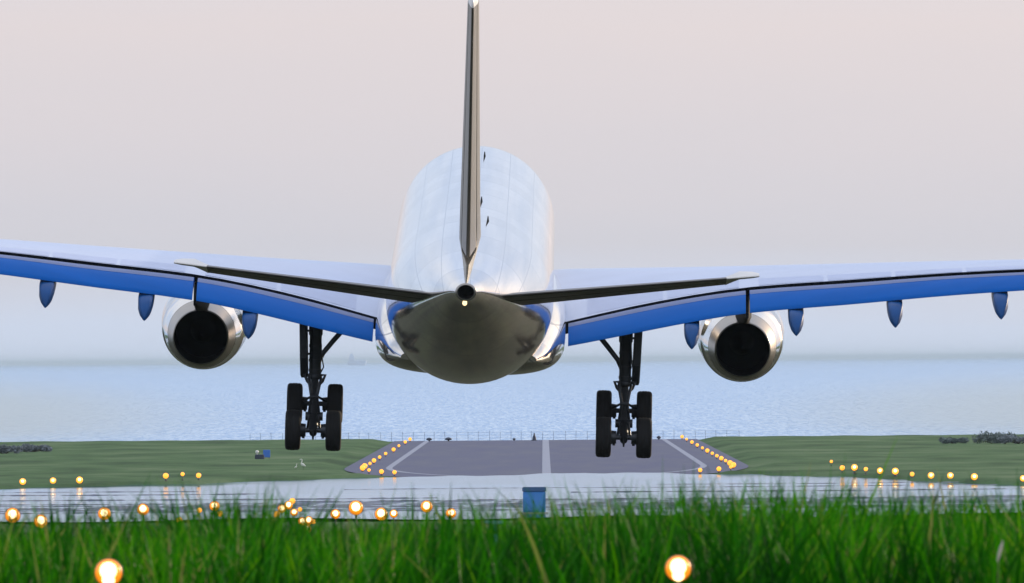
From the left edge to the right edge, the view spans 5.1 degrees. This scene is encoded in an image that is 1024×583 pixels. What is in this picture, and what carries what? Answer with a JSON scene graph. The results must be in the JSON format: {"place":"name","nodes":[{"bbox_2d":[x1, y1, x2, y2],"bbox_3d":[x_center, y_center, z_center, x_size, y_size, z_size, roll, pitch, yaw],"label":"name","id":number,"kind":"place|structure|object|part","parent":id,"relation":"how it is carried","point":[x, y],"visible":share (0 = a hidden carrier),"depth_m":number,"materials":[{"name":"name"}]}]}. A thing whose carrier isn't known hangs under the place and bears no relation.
{"place":"outdoors","nodes":[
{"label":"outdoors","id":0,"kind":"place"},
{"bbox_2d":[6,491,198,492],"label":"mud ridge","id":1,"kind":"structure","parent":0,"point":[113,491],"depth_m":806.03,"materials":[{"name":"grey soil"}]},
{"bbox_2d":[0,493,247,495],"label":"mud ridge","id":2,"kind":"structure","parent":0,"point":[96,494],"depth_m":787.08,"materials":[{"name":"grey soil"}]},
{"bbox_2d":[4,497,435,500],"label":"mud ridge","id":3,"kind":"structure","parent":0,"point":[217,499],"depth_m":756.57,"materials":[{"name":"soil"}]},
{"bbox_2d":[18,502,819,509],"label":"mud ridge","id":4,"kind":"structure","parent":0,"point":[348,506],"depth_m":710.18,"materials":[{"name":"grey soil"}]},
{"bbox_2d":[0,505,978,513],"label":"mud ridge","id":5,"kind":"structure","parent":0,"point":[406,510],"depth_m":694.49,"materials":[{"name":"grey soil"}]},
{"bbox_2d":[0,497,1013,504],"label":"mud ridge","id":6,"kind":"structure","parent":0,"point":[441,501],"depth_m":735.22,"materials":[{"name":"soil"}]},
{"bbox_2d":[0,499,1019,506],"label":"mud ridge","id":7,"kind":"structure","parent":0,"point":[440,503],"depth_m":726.97,"materials":[{"name":"soil"}]},
{"bbox_2d":[0,503,1020,511],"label":"mud ridge","id":8,"kind":"structure","parent":0,"point":[420,508],"depth_m":702.61,"materials":[{"name":"grey soil"}]},
{"bbox_2d":[0,358,1023,441],"bbox_3d":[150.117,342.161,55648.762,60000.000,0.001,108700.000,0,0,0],"label":"sea","id":9,"kind":"structure","parent":0,"point":[690,398],"depth_m":3316.89,"materials":[{"name":"liquid"}]},
{"bbox_2d":[348,354,366,364],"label":"ship","id":10,"kind":"object","parent":9,"relation":"on","point":[351,361],"visible":0.94,"depth_m":37992.26},
{"bbox_2d":[0,434,1023,544],"bbox_3d":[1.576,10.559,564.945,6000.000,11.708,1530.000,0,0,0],"label":"ground","id":11,"kind":"structure","parent":0,"point":[95,463],"depth_m":1015.43,"materials":[{"name":"green plant"}]},
{"bbox_2d":[0,444,19,453],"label":"scrub bush","id":12,"kind":"object","parent":11,"relation":"on","point":[4,449],"visible":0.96,"depth_m":1129.52,"materials":[{"name":"grey plant"}]},
{"bbox_2d":[5,507,20,522],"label":"approach lamp","id":13,"kind":"object","parent":11,"relation":"on","point":[12,509],"visible":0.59,"depth_m":91.98,"materials":[{"name":"orange"}]},
{"bbox_2d":[19,478,25,484],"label":"waterside lamp","id":14,"kind":"object","parent":11,"relation":"on","point":[22,481],"visible":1,"depth_m":838.72,"materials":[{"name":"yellow glass"}]},
{"bbox_2d":[14,443,52,451],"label":"scrub bush","id":15,"kind":"object","parent":11,"relation":"on","point":[25,447],"visible":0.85,"depth_m":1149.93,"materials":[{"name":"grey plant"}]},
{"bbox_2d":[34,514,47,527],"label":"approach lamp","id":16,"kind":"object","parent":11,"relation":"on","point":[35,519],"visible":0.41,"depth_m":91.98,"materials":[{"name":"orange"}]},
{"bbox_2d":[50,477,55,482],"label":"waterside lamp","id":17,"kind":"object","parent":11,"relation":"on","point":[52,479],"visible":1,"depth_m":845.73,"materials":[{"name":"yellow glass"}]},
{"bbox_2d":[76,476,82,482],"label":"waterside lamp","id":18,"kind":"object","parent":11,"relation":"on","point":[79,479],"visible":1,"depth_m":846.69,"materials":[{"name":"yellow glass"}]},
{"bbox_2d":[98,507,109,520],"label":"approach lamp","id":19,"kind":"object","parent":11,"relation":"on","point":[99,513],"visible":0.37,"depth_m":95.98,"materials":[{"name":"orange glass"}]},
{"bbox_2d":[94,558,122,582],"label":"approach lamp","id":20,"kind":"object","parent":11,"relation":"on","point":[108,570],"visible":1,"depth_m":39.98,"materials":[{"name":"orange"}]},
{"bbox_2d":[137,503,148,526],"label":"approach lamp","id":21,"kind":"object","parent":11,"relation":"on","point":[146,508],"visible":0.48,"depth_m":99.98,"materials":[{"name":"orange"}]},
{"bbox_2d":[163,473,168,480],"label":"waterside lamp","id":22,"kind":"object","parent":11,"relation":"on","point":[165,475],"visible":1,"depth_m":857.00,"materials":[{"name":"yellow glass"}]},
{"bbox_2d":[209,501,219,515],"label":"approach lamp","id":23,"kind":"object","parent":11,"relation":"on","point":[211,505],"visible":0.24,"depth_m":129.98,"materials":[{"name":"orange"}]},
{"bbox_2d":[255,450,263,458],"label":"equipment box","id":24,"kind":"object","parent":11,"relation":"on","point":[259,456],"visible":1,"depth_m":1045.75,"materials":[{"name":"grey metal"}]},
{"bbox_2d":[263,450,269,458],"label":"sign board","id":25,"kind":"object","parent":11,"relation":"on","point":[266,453],"visible":1,"depth_m":1049.92,"materials":[{"name":"blue metal"}]},
{"bbox_2d":[284,501,292,530],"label":"approach lamp","id":26,"kind":"object","parent":11,"relation":"on","point":[288,503],"visible":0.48,"depth_m":149.98,"materials":[{"name":"orange"}]},
{"bbox_2d":[330,509,339,523],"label":"approach lamp","id":27,"kind":"object","parent":11,"relation":"on","point":[337,513],"visible":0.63,"depth_m":127.97,"materials":[{"name":"orange"}]},
{"bbox_2d":[348,500,363,532],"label":"approach lamp","id":28,"kind":"object","parent":11,"relation":"on","point":[356,507],"visible":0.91,"depth_m":91.97,"materials":[{"name":"orange"}]},
{"bbox_2d":[360,465,365,471],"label":"runway edge lamp","id":29,"kind":"object","parent":11,"relation":"on","point":[362,467],"visible":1,"depth_m":944.89,"materials":[{"name":"yellow glass"}]},
{"bbox_2d":[375,507,387,524],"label":"approach lamp","id":30,"kind":"object","parent":11,"relation":"on","point":[381,509],"visible":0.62,"depth_m":97.97,"materials":[{"name":"orange"}]},
{"bbox_2d":[390,509,397,533],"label":"approach lamp","id":31,"kind":"object","parent":11,"relation":"on","point":[393,512],"visible":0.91,"depth_m":149.97,"materials":[{"name":"orange"}]},
{"bbox_2d":[420,500,432,531],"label":"approach lamp","id":32,"kind":"object","parent":11,"relation":"on","point":[425,502],"visible":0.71,"depth_m":103.97,"materials":[{"name":"orange"}]},
{"bbox_2d":[446,508,455,517],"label":"approach lamp","id":33,"kind":"object","parent":11,"relation":"on","point":[453,512],"visible":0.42,"depth_m":117.97,"materials":[{"name":"orange"}]},
{"bbox_2d":[259,430,733,441],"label":"boundary fence","id":34,"kind":"object","parent":11,"relation":"on","point":[542,437],"visible":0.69,"depth_m":1301.94,"materials":[{"name":"metal"}]},
{"bbox_2d":[0,433,1023,582],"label":"tall grass","id":35,"kind":"structure","parent":11,"relation":"on","point":[843,542],"depth_m":42.04,"materials":[{"name":"green plant"}]},
{"bbox_2d":[522,487,547,513],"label":"cabinet","id":36,"kind":"object","parent":11,"relation":"on","point":[538,493],"visible":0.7,"depth_m":676.47,"materials":[{"name":"metal"}]},
{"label":"door","id":37,"kind":"part","parent":36,"relation":"part of","materials":[{"name":"blue metal"}]},
{"bbox_2d":[345,439,747,476],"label":"runway","id":38,"kind":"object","parent":11,"relation":"on","point":[483,458],"visible":0.92,"depth_m":1049.87,"materials":[{"name":"grey asphalt"}]},
{"bbox_2d":[386,439,706,475],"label":"runway markings","id":39,"kind":"object","parent":38,"relation":"on","point":[546,467],"visible":0.96,"depth_m":1056.68,"materials":[{"name":"paint"}]},
{"bbox_2d":[665,555,691,582],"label":"approach lamp","id":40,"kind":"object","parent":11,"relation":"on","point":[678,568],"visible":1,"depth_m":39.98,"materials":[{"name":"orange"}]},
{"bbox_2d":[851,464,857,473],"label":"waterside lamp","id":41,"kind":"object","parent":11,"relation":"on","point":[854,468],"visible":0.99,"depth_m":875.52,"materials":[{"name":"yellow glass"}]},
{"bbox_2d":[877,467,882,475],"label":"waterside lamp","id":42,"kind":"object","parent":11,"relation":"on","point":[879,469],"visible":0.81,"depth_m":861.77,"materials":[{"name":"yellow glass"}]},
{"bbox_2d":[892,468,898,476],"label":"waterside lamp","id":43,"kind":"object","parent":11,"relation":"on","point":[895,471],"visible":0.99,"depth_m":856.36,"materials":[{"name":"yellow glass"}]},
{"bbox_2d":[928,472,933,478],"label":"waterside lamp","id":44,"kind":"object","parent":11,"relation":"on","point":[930,475],"visible":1,"depth_m":838.21,"materials":[{"name":"yellow glass"}]},
{"bbox_2d":[947,472,953,477],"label":"waterside lamp","id":45,"kind":"object","parent":11,"relation":"on","point":[950,474],"visible":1,"depth_m":835.80,"materials":[{"name":"yellow glass"}]},
{"bbox_2d":[938,436,968,443],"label":"scrub bush","id":46,"kind":"object","parent":11,"relation":"on","point":[946,440],"visible":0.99,"depth_m":1169.13,"materials":[{"name":"green plant"}]},
{"bbox_2d":[971,473,977,479],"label":"waterside lamp","id":47,"kind":"object","parent":11,"relation":"on","point":[975,476],"visible":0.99,"depth_m":825.50,"materials":[{"name":"yellow glass"}]},
{"bbox_2d":[969,431,1015,443],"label":"scrub bush","id":48,"kind":"object","parent":11,"relation":"on","point":[986,437],"visible":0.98,"depth_m":1169.07,"materials":[{"name":"green plant"}]},
{"bbox_2d":[997,541,1002,582],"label":"seed head","id":49,"kind":"object","parent":11,"relation":"on","point":[999,551],"visible":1,"depth_m":40.49},
{"bbox_2d":[997,434,1023,443],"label":"scrub bush","id":50,"kind":"object","parent":11,"relation":"on","point":[1011,438],"visible":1,"depth_m":1159.80,"materials":[{"name":"grey plant"}]},
{"bbox_2d":[0,0,1023,457],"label":"airliner","id":51,"kind":"object","parent":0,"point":[470,284],"visible":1,"depth_m":397.91,"materials":[{"name":"paint"}]},
{"bbox_2d":[0,473,1023,521],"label":"shallow water","id":52,"kind":"structure","parent":0,"point":[508,486],"depth_m":799.63,"materials":[{"name":"grey liquid"}]},
{"bbox_2d":[0,0,1023,364],"label":"sky","id":53,"kind":"structure","parent":0,"point":[656,133],"materials":[{"name":"white"}]},
{"bbox_2d":[8,501,1020,508],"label":"mud ridge","id":54,"kind":"structure","parent":0,"point":[412,505],"depth_m":715.35,"materials":[{"name":"grey soil"}]},
{"bbox_2d":[105,500,1020,506],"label":"mud ridge","id":55,"kind":"structure","parent":0,"point":[521,503],"depth_m":721.95,"materials":[{"name":"soil"}]},
{"bbox_2d":[296,495,1021,501],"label":"mud ridge","id":56,"kind":"structure","parent":0,"point":[609,498],"depth_m":742.52,"materials":[{"name":"soil"}]},
{"bbox_2d":[344,484,997,489],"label":"mud ridge","id":57,"kind":"structure","parent":0,"point":[726,486],"depth_m":812.24,"materials":[{"name":"soil"}]},
{"bbox_2d":[571,488,1023,491],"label":"mud ridge","id":58,"kind":"structure","parent":0,"point":[796,490],"depth_m":783.55,"materials":[{"name":"soil"}]},
{"bbox_2d":[748,482,912,483],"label":"mud ridge","id":59,"kind":"structure","parent":0,"point":[803,483],"depth_m":828.88,"materials":[{"name":"soil"}]}
]}

